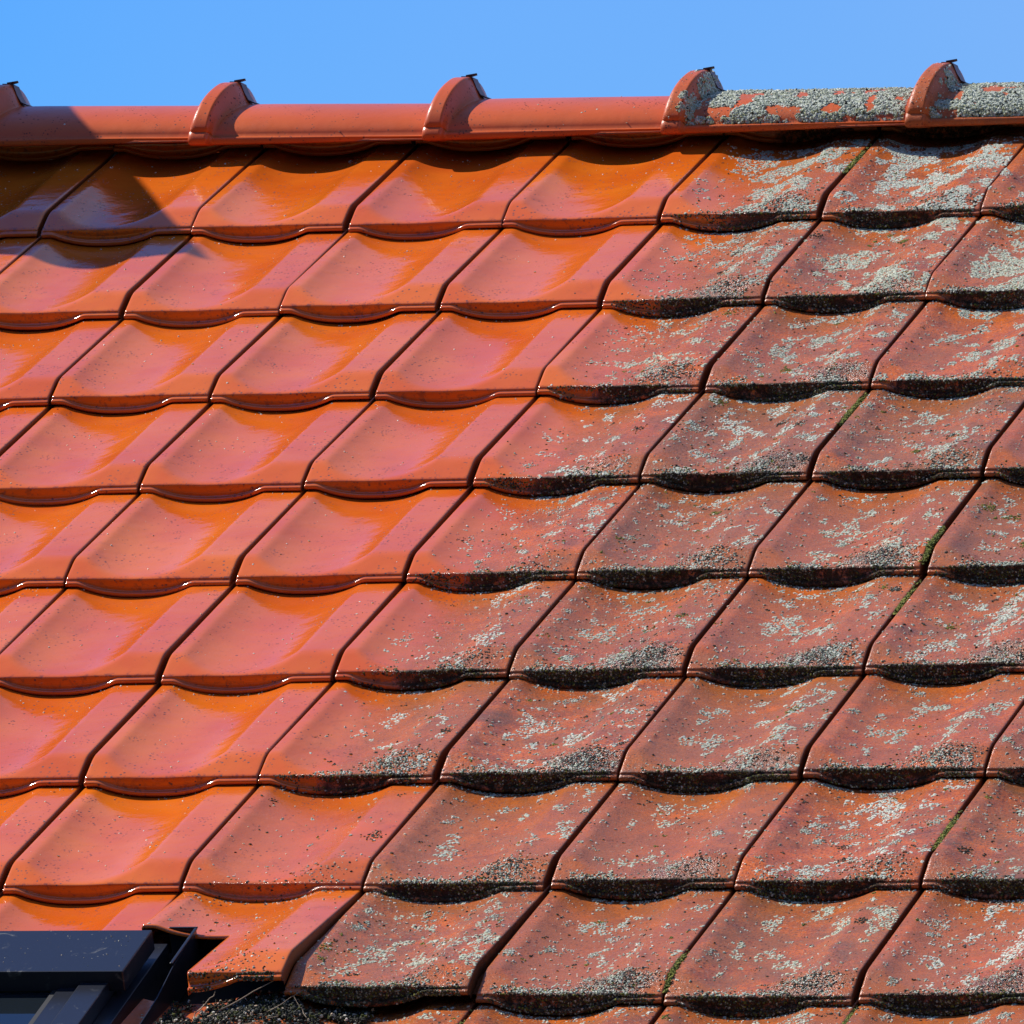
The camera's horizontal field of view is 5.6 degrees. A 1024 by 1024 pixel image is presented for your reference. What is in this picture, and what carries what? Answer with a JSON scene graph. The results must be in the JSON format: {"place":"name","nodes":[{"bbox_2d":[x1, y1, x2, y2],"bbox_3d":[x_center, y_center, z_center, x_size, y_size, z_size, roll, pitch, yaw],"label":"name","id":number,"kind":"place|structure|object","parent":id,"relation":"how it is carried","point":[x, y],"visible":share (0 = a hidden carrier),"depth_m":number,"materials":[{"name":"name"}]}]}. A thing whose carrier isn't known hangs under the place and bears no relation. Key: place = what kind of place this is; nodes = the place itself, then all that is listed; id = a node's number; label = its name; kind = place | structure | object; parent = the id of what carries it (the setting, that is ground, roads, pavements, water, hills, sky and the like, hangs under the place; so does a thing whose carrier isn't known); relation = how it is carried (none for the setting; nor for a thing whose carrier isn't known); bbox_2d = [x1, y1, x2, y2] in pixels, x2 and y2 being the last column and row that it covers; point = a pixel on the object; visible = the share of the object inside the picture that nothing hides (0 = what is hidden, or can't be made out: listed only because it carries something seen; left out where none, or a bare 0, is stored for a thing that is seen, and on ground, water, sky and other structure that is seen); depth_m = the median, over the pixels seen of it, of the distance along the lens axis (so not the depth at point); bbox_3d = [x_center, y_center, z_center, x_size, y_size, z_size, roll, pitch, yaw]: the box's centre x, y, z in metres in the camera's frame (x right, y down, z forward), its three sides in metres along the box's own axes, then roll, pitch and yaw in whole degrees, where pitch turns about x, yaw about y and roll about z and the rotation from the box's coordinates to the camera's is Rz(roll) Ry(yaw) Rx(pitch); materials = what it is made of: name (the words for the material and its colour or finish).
{"place":"outdoors","nodes":[
{"label":"outdoors","id":0,"kind":"place"},
{"bbox_2d":[0,0,1023,105],"label":"sky","id":1,"kind":"structure","parent":0,"point":[58,52],"materials":[{"name":"blue"}]},
{"bbox_2d":[156,136,973,1003],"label":"roof deck","id":2,"kind":"structure","parent":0,"point":[232,990],"depth_m":13.46,"materials":[{"name":"fabric"}]},
{"bbox_2d":[0,891,181,936],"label":"roof tile","id":3,"kind":"object","parent":2,"relation":"on","point":[137,911],"visible":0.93,"depth_m":13.64,"materials":[{"name":"ceramic"}]},
{"bbox_2d":[3,784,259,903],"bbox_3d":[-0.488,0.424,13.857,0.263,0.050,0.402,-1,22,17],"label":"roof tile","id":4,"kind":"object","parent":3,"relation":"on","point":[91,844],"visible":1,"depth_m":13.80,"materials":[{"name":"ceramic"}]},
{"bbox_2d":[84,680,336,795],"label":"roof tile","id":5,"kind":"object","parent":4,"relation":"on","point":[170,740],"visible":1,"depth_m":14.11,"materials":[{"name":"ceramic"}]},
{"bbox_2d":[161,581,407,693],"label":"roof tile","id":6,"kind":"object","parent":5,"relation":"on","point":[242,639],"visible":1,"depth_m":14.42,"materials":[{"name":"ceramic"}]},
{"bbox_2d":[236,485,474,593],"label":"roof tile","id":7,"kind":"object","parent":6,"relation":"on","point":[313,541],"visible":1,"depth_m":14.73,"materials":[{"name":"ceramic"}]},
{"bbox_2d":[304,396,537,497],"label":"roof tile","id":8,"kind":"object","parent":7,"relation":"on","point":[381,448],"visible":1,"depth_m":15.03,"materials":[{"name":"ceramic"}]},
{"bbox_2d":[375,306,601,407],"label":"roof tile","id":9,"kind":"object","parent":8,"relation":"on","point":[449,359],"visible":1,"depth_m":15.35,"materials":[{"name":"ceramic"}]},
{"bbox_2d":[440,222,662,318],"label":"roof tile","id":10,"kind":"object","parent":9,"relation":"on","point":[511,273],"visible":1,"depth_m":15.65,"materials":[{"name":"ceramic"}]},
{"bbox_2d":[502,135,725,235],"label":"roof tile","id":11,"kind":"object","parent":10,"relation":"on","point":[578,187],"visible":1,"depth_m":15.98,"materials":[{"name":"ceramic"}]},
{"bbox_2d":[571,133,725,147],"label":"roof tile","id":12,"kind":"object","parent":11,"relation":"on","point":[639,140],"visible":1,"depth_m":16.20,"materials":[{"name":"ceramic"}]},
{"bbox_2d":[0,927,212,1023],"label":"roof window","id":13,"kind":"structure","parent":2,"relation":"on","point":[88,977],"depth_m":13.36,"materials":[{"name":"black metal"}]},
{"bbox_2d":[0,81,228,159],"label":"ridge tile","id":14,"kind":"object","parent":2,"relation":"on","point":[24,122],"visible":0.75,"depth_m":16.42,"materials":[{"name":"ceramic"}]},
{"bbox_2d":[121,992,296,1023],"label":"roof tile","id":15,"kind":"object","parent":2,"relation":"on","point":[137,1014],"visible":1,"depth_m":13.32,"materials":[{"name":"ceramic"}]},
{"bbox_2d":[193,991,215,1019],"bbox_3d":[-0.390,0.624,13.227,0.038,0.036,0.008,3,-4,-38],"label":"twig","id":16,"kind":"object","parent":15,"relation":"on","point":[202,1006],"visible":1,"depth_m":13.23,"materials":[{"name":"brown wood"}]},
{"bbox_2d":[142,890,365,995],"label":"roof tile","id":17,"kind":"object","parent":2,"relation":"on","point":[269,941],"visible":1,"depth_m":13.45,"materials":[{"name":"ceramic"}]},
{"bbox_2d":[182,780,441,902],"bbox_3d":[-0.250,0.420,13.784,0.263,0.051,0.404,-1,22,17],"label":"roof tile","id":18,"kind":"object","parent":17,"relation":"on","point":[270,843],"visible":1,"depth_m":13.73,"materials":[{"name":"ceramic"}]},
{"bbox_2d":[258,677,510,794],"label":"roof tile","id":19,"kind":"object","parent":18,"relation":"on","point":[344,737],"visible":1,"depth_m":14.04,"materials":[{"name":"ceramic"}]},
{"bbox_2d":[335,579,578,689],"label":"roof tile","id":20,"kind":"object","parent":19,"relation":"on","point":[414,635],"visible":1,"depth_m":14.34,"materials":[{"name":"ceramic"}]},
{"bbox_2d":[406,482,644,591],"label":"roof tile","id":21,"kind":"object","parent":20,"relation":"on","point":[482,538],"visible":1,"depth_m":14.65,"materials":[{"name":"ceramic"}]},
{"bbox_2d":[473,389,704,495],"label":"roof tile","id":22,"kind":"object","parent":21,"relation":"on","point":[548,445],"visible":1,"depth_m":14.96,"materials":[{"name":"ceramic"}]},
{"bbox_2d":[537,304,765,403],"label":"roof tile","id":23,"kind":"object","parent":22,"relation":"on","point":[610,356],"visible":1,"depth_m":15.27,"materials":[{"name":"ceramic"}]},
{"bbox_2d":[602,217,822,317],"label":"roof tile","id":24,"kind":"object","parent":23,"relation":"on","point":[670,269],"visible":1,"depth_m":15.58,"materials":[{"name":"ceramic"}]},
{"bbox_2d":[661,131,881,231],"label":"roof tile","id":25,"kind":"object","parent":24,"relation":"on","point":[732,182],"visible":1,"depth_m":15.90,"materials":[{"name":"ceramic"}]},
{"bbox_2d":[724,126,881,142],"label":"roof tile","id":26,"kind":"object","parent":25,"relation":"on","point":[793,136],"visible":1,"depth_m":16.13,"materials":[{"name":"ceramic"}]},
{"bbox_2d":[188,79,429,152],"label":"ridge tile","id":27,"kind":"object","parent":2,"relation":"on","point":[234,112],"visible":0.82,"depth_m":16.31,"materials":[{"name":"ceramic"}]},
{"bbox_2d":[276,994,477,1023],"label":"roof tile","id":28,"kind":"object","parent":2,"relation":"on","point":[446,1009],"visible":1,"depth_m":13.21,"materials":[{"name":"ceramic"}]},
{"bbox_2d":[154,989,380,1023],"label":"moss litter","id":29,"kind":"object","parent":28,"relation":"on","point":[240,1010],"visible":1,"depth_m":13.24,"materials":[{"name":"grey gravel"}]},
{"bbox_2d":[207,981,272,1016],"bbox_3d":[-0.343,0.616,13.244,0.091,0.048,0.005,1,-3,-19],"label":"twig","id":30,"kind":"object","parent":29,"relation":"on","point":[238,1000],"visible":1,"depth_m":13.24,"materials":[{"name":"brown wood"}]},
{"bbox_2d":[263,990,302,1013],"bbox_3d":[-0.281,0.615,13.239,0.078,0.040,0.002,2,-4,-32],"label":"twig","id":31,"kind":"object","parent":29,"relation":"on","point":[282,1003],"visible":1,"depth_m":13.23,"materials":[{"name":"brown wood"}]},
{"bbox_2d":[284,885,550,1007],"bbox_3d":[-0.107,0.543,13.396,0.263,0.051,0.404,-1,20,18],"label":"roof tile","id":32,"kind":"object","parent":2,"relation":"on","point":[371,949],"visible":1,"depth_m":13.33,"materials":[{"name":"ceramic"}]},
{"bbox_2d":[363,780,620,902],"bbox_3d":[-0.012,0.416,13.708,0.263,0.051,0.404,-1,22,18],"label":"roof tile","id":33,"kind":"object","parent":32,"relation":"on","point":[452,842],"visible":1,"depth_m":13.65,"materials":[{"name":"ceramic"}]},
{"bbox_2d":[440,675,687,792],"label":"roof tile","id":34,"kind":"object","parent":33,"relation":"on","point":[521,735],"visible":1,"depth_m":13.96,"materials":[{"name":"ceramic"}]},
{"bbox_2d":[509,577,750,689],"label":"roof tile","id":35,"kind":"object","parent":34,"relation":"on","point":[588,634],"visible":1,"depth_m":14.27,"materials":[{"name":"ceramic"}]},
{"bbox_2d":[577,478,813,588],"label":"roof tile","id":36,"kind":"object","parent":35,"relation":"on","point":[652,535],"visible":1,"depth_m":14.58,"materials":[{"name":"ceramic"}]},
{"bbox_2d":[640,389,872,492],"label":"roof tile","id":37,"kind":"object","parent":36,"relation":"on","point":[713,442],"visible":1,"depth_m":14.88,"materials":[{"name":"ceramic"}]},
{"bbox_2d":[705,300,929,401],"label":"roof tile","id":38,"kind":"object","parent":37,"relation":"on","point":[774,352],"visible":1,"depth_m":15.20,"materials":[{"name":"ceramic"}]},
{"bbox_2d":[765,216,980,312],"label":"roof tile","id":39,"kind":"object","parent":38,"relation":"on","point":[831,266],"visible":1,"depth_m":15.50,"materials":[{"name":"ceramic"}]},
{"bbox_2d":[822,127,1023,228],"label":"roof tile","id":40,"kind":"object","parent":39,"relation":"on","point":[892,179],"visible":1,"depth_m":15.83,"materials":[{"name":"ceramic"}]},
{"bbox_2d":[881,124,1023,138],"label":"roof tile","id":41,"kind":"object","parent":40,"relation":"on","point":[948,132],"visible":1,"depth_m":16.05,"materials":[{"name":"ceramic"}]},
{"bbox_2d":[422,73,668,148],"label":"ridge tile","id":42,"kind":"object","parent":2,"relation":"on","point":[463,108],"visible":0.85,"depth_m":16.20,"materials":[{"name":"ceramic"}]},
{"bbox_2d":[463,1003,665,1023],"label":"roof tile","id":43,"kind":"object","parent":2,"relation":"on","point":[618,1013],"visible":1,"depth_m":13.14,"materials":[{"name":"ceramic"}]},
{"bbox_2d":[475,887,736,1015],"bbox_3d":[0.134,0.543,13.325,0.263,0.052,0.404,-1,22,17],"label":"roof tile","id":44,"kind":"object","parent":43,"relation":"on","point":[564,951],"visible":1,"depth_m":13.27,"materials":[{"name":"ceramic"}]},
{"bbox_2d":[551,778,804,900],"bbox_3d":[0.229,0.410,13.635,0.263,0.052,0.404,-1,22,17],"label":"roof tile","id":45,"kind":"object","parent":44,"relation":"on","point":[635,841],"visible":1,"depth_m":13.58,"materials":[{"name":"ceramic"}]},
{"bbox_2d":[619,674,866,792],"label":"roof tile","id":46,"kind":"object","parent":45,"relation":"on","point":[698,734],"visible":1,"depth_m":13.88,"materials":[{"name":"ceramic"}]},
{"bbox_2d":[686,573,927,687],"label":"roof tile","id":47,"kind":"object","parent":46,"relation":"on","point":[763,632],"visible":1,"depth_m":14.19,"materials":[{"name":"ceramic"}]},
{"bbox_2d":[749,476,985,586],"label":"roof tile","id":48,"kind":"object","parent":47,"relation":"on","point":[824,533],"visible":1,"depth_m":14.50,"materials":[{"name":"ceramic"}]},
{"bbox_2d":[812,386,1023,489],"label":"roof tile","id":49,"kind":"object","parent":48,"relation":"on","point":[882,439],"visible":1,"depth_m":14.81,"materials":[{"name":"ceramic"}]},
{"bbox_2d":[871,299,1023,398],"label":"roof tile","id":50,"kind":"object","parent":49,"relation":"on","point":[939,349],"visible":1,"depth_m":15.11,"materials":[{"name":"ceramic"}]},
{"bbox_2d":[925,214,1023,308],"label":"roof tile","id":51,"kind":"object","parent":50,"relation":"on","point":[981,266],"visible":1,"depth_m":15.41,"materials":[{"name":"ceramic"}]},
{"bbox_2d":[981,148,1023,221],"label":"roof tile","id":52,"kind":"object","parent":51,"relation":"on","point":[1004,197],"visible":1,"depth_m":15.69,"materials":[{"name":"ceramic"}]},
{"bbox_2d":[655,999,859,1023],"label":"roof tile","id":53,"kind":"object","parent":2,"relation":"on","point":[824,1014],"visible":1,"depth_m":13.06,"materials":[{"name":"ceramic"}]},
{"bbox_2d":[664,888,924,1017],"bbox_3d":[0.370,0.542,13.249,0.263,0.051,0.404,-1,22,18],"label":"roof tile","id":54,"kind":"object","parent":53,"relation":"on","point":[751,954],"visible":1,"depth_m":13.19,"materials":[{"name":"ceramic"}]},
{"bbox_2d":[734,776,987,901],"bbox_3d":[0.465,0.408,13.560,0.263,0.051,0.404,-1,22,17],"label":"roof tile","id":55,"kind":"object","parent":54,"relation":"on","point":[820,840],"visible":1,"depth_m":13.51,"materials":[{"name":"ceramic"}]},
{"bbox_2d":[803,671,1023,788],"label":"roof tile","id":56,"kind":"object","parent":55,"relation":"on","point":[880,731],"visible":1,"depth_m":13.81,"materials":[{"name":"ceramic"}]},
{"bbox_2d":[865,575,1023,684],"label":"roof tile","id":57,"kind":"object","parent":56,"relation":"on","point":[938,630],"visible":1,"depth_m":14.11,"materials":[{"name":"ceramic"}]},
{"bbox_2d":[927,476,1023,584],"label":"roof tile","id":58,"kind":"object","parent":57,"relation":"on","point":[981,540],"visible":1,"depth_m":14.41,"materials":[{"name":"ceramic"}]},
{"bbox_2d":[984,409,1023,483],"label":"roof tile","id":59,"kind":"object","parent":58,"relation":"on","point":[1005,460],"visible":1,"depth_m":14.68,"materials":[{"name":"ceramic"}]},
{"bbox_2d":[661,66,913,139],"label":"ridge tile","id":60,"kind":"object","parent":2,"relation":"on","point":[699,101],"visible":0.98,"depth_m":16.09,"materials":[{"name":"ceramic"}]},
{"bbox_2d":[846,1003,1023,1023],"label":"roof tile","id":61,"kind":"object","parent":2,"relation":"on","point":[1002,1013],"visible":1,"depth_m":12.99,"materials":[{"name":"ceramic"}]},
{"bbox_2d":[858,888,1023,1015],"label":"roof tile","id":62,"kind":"object","parent":61,"relation":"on","point":[944,953],"visible":1,"depth_m":13.11,"materials":[{"name":"ceramic"}]},
{"bbox_2d":[922,777,1023,898],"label":"roof tile","id":63,"kind":"object","parent":62,"relation":"on","point":[978,853],"visible":1,"depth_m":13.41,"materials":[{"name":"ceramic"}]},
{"bbox_2d":[986,706,1023,783],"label":"roof tile","id":64,"kind":"object","parent":63,"relation":"on","point":[1006,760],"visible":1,"depth_m":13.67,"materials":[{"name":"ceramic"}]},
{"bbox_2d":[905,59,1023,135],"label":"ridge tile","id":65,"kind":"object","parent":2,"relation":"on","point":[944,94],"visible":0.97,"depth_m":15.99,"materials":[{"name":"ceramic"}]},
{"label":"roof tile","id":66,"kind":"object","parent":2,"relation":"on","visible":0},
{"bbox_2d":[0,236,41,273],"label":"roof tile","id":67,"kind":"object","parent":66,"relation":"on","point":[13,250],"visible":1,"depth_m":16.08,"materials":[{"name":"ceramic"}]},
{"bbox_2d":[0,150,115,237],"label":"roof tile","id":68,"kind":"object","parent":67,"relation":"on","point":[33,194],"visible":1,"depth_m":16.33,"materials":[{"name":"ceramic"}]},
{"bbox_2d":[0,144,114,160],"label":"roof tile","id":69,"kind":"object","parent":68,"relation":"on","point":[35,153],"visible":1,"depth_m":16.50,"materials":[{"name":"ceramic"}]},
{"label":"roof tile","id":70,"kind":"object","parent":2,"relation":"on","visible":0},
{"bbox_2d":[0,405,52,456],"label":"roof tile","id":71,"kind":"object","parent":70,"relation":"on","point":[17,423],"visible":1,"depth_m":15.36,"materials":[{"name":"ceramic"}]},
{"bbox_2d":[0,317,124,410],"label":"roof tile","id":72,"kind":"object","parent":71,"relation":"on","point":[36,366],"visible":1,"depth_m":15.60,"materials":[{"name":"ceramic"}]},
{"bbox_2d":[0,233,195,329],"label":"roof tile","id":73,"kind":"object","parent":72,"relation":"on","point":[47,283],"visible":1,"depth_m":15.90,"materials":[{"name":"ceramic"}]},
{"bbox_2d":[41,147,265,245],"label":"roof tile","id":74,"kind":"object","parent":73,"relation":"on","point":[120,198],"visible":1,"depth_m":16.21,"materials":[{"name":"ceramic"}]},
{"bbox_2d":[113,142,262,159],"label":"roof tile","id":75,"kind":"object","parent":74,"relation":"on","point":[174,150],"visible":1,"depth_m":16.43,"materials":[{"name":"ceramic"}]},
{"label":"roof tile","id":76,"kind":"object","parent":2,"relation":"on","visible":0},
{"bbox_2d":[0,586,67,653],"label":"roof tile","id":77,"kind":"object","parent":76,"relation":"on","point":[22,610],"visible":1,"depth_m":14.65,"materials":[{"name":"ceramic"}]},
{"bbox_2d":[0,493,141,594],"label":"roof tile","id":78,"kind":"object","parent":77,"relation":"on","point":[44,545],"visible":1,"depth_m":14.90,"materials":[{"name":"ceramic"}]},
{"bbox_2d":[0,401,212,505],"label":"roof tile","id":79,"kind":"object","parent":78,"relation":"on","point":[58,454],"visible":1,"depth_m":15.20,"materials":[{"name":"ceramic"}]},
{"bbox_2d":[51,315,284,412],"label":"roof tile","id":80,"kind":"object","parent":79,"relation":"on","point":[130,365],"visible":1,"depth_m":15.49,"materials":[{"name":"ceramic"}]},
{"bbox_2d":[124,230,348,327],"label":"roof tile","id":81,"kind":"object","parent":80,"relation":"on","point":[199,280],"visible":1,"depth_m":15.81,"materials":[{"name":"ceramic"}]},
{"bbox_2d":[191,144,417,242],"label":"roof tile","id":82,"kind":"object","parent":81,"relation":"on","point":[272,194],"visible":1,"depth_m":16.13,"materials":[{"name":"ceramic"}]},
{"bbox_2d":[263,140,425,155],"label":"roof tile","id":83,"kind":"object","parent":82,"relation":"on","point":[326,149],"visible":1,"depth_m":16.35,"materials":[{"name":"ceramic"}]},
{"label":"roof tile","id":84,"kind":"object","parent":2,"relation":"on","visible":0},
{"bbox_2d":[0,785,85,893],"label":"roof tile","id":85,"kind":"object","parent":84,"relation":"on","point":[28,818],"visible":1,"depth_m":13.94,"materials":[{"name":"ceramic"}]},
{"bbox_2d":[0,680,161,796],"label":"roof tile","id":86,"kind":"object","parent":85,"relation":"on","point":[54,740],"visible":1,"depth_m":14.21,"materials":[{"name":"ceramic"}]},
{"bbox_2d":[0,581,236,694],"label":"roof tile","id":87,"kind":"object","parent":86,"relation":"on","point":[73,640],"visible":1,"depth_m":14.49,"materials":[{"name":"ceramic"}]},
{"bbox_2d":[65,489,306,596],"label":"roof tile","id":88,"kind":"object","parent":87,"relation":"on","point":[146,544],"visible":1,"depth_m":14.80,"materials":[{"name":"ceramic"}]},
{"bbox_2d":[140,398,375,501],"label":"roof tile","id":89,"kind":"object","parent":88,"relation":"on","point":[219,452],"visible":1,"depth_m":15.11,"materials":[{"name":"ceramic"}]},
{"bbox_2d":[211,309,441,410],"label":"roof tile","id":90,"kind":"object","parent":89,"relation":"on","point":[288,362],"visible":1,"depth_m":15.42,"materials":[{"name":"ceramic"}]},
{"bbox_2d":[279,228,503,321],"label":"roof tile","id":91,"kind":"object","parent":90,"relation":"on","point":[354,277],"visible":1,"depth_m":15.73,"materials":[{"name":"ceramic"}]},
{"bbox_2d":[348,139,570,239],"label":"roof tile","id":92,"kind":"object","parent":91,"relation":"on","point":[424,191],"visible":1,"depth_m":16.06,"materials":[{"name":"ceramic"}]},
{"bbox_2d":[415,136,571,150],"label":"roof tile","id":93,"kind":"object","parent":92,"relation":"on","point":[479,145],"visible":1,"depth_m":16.27,"materials":[{"name":"ceramic"}]}
]}

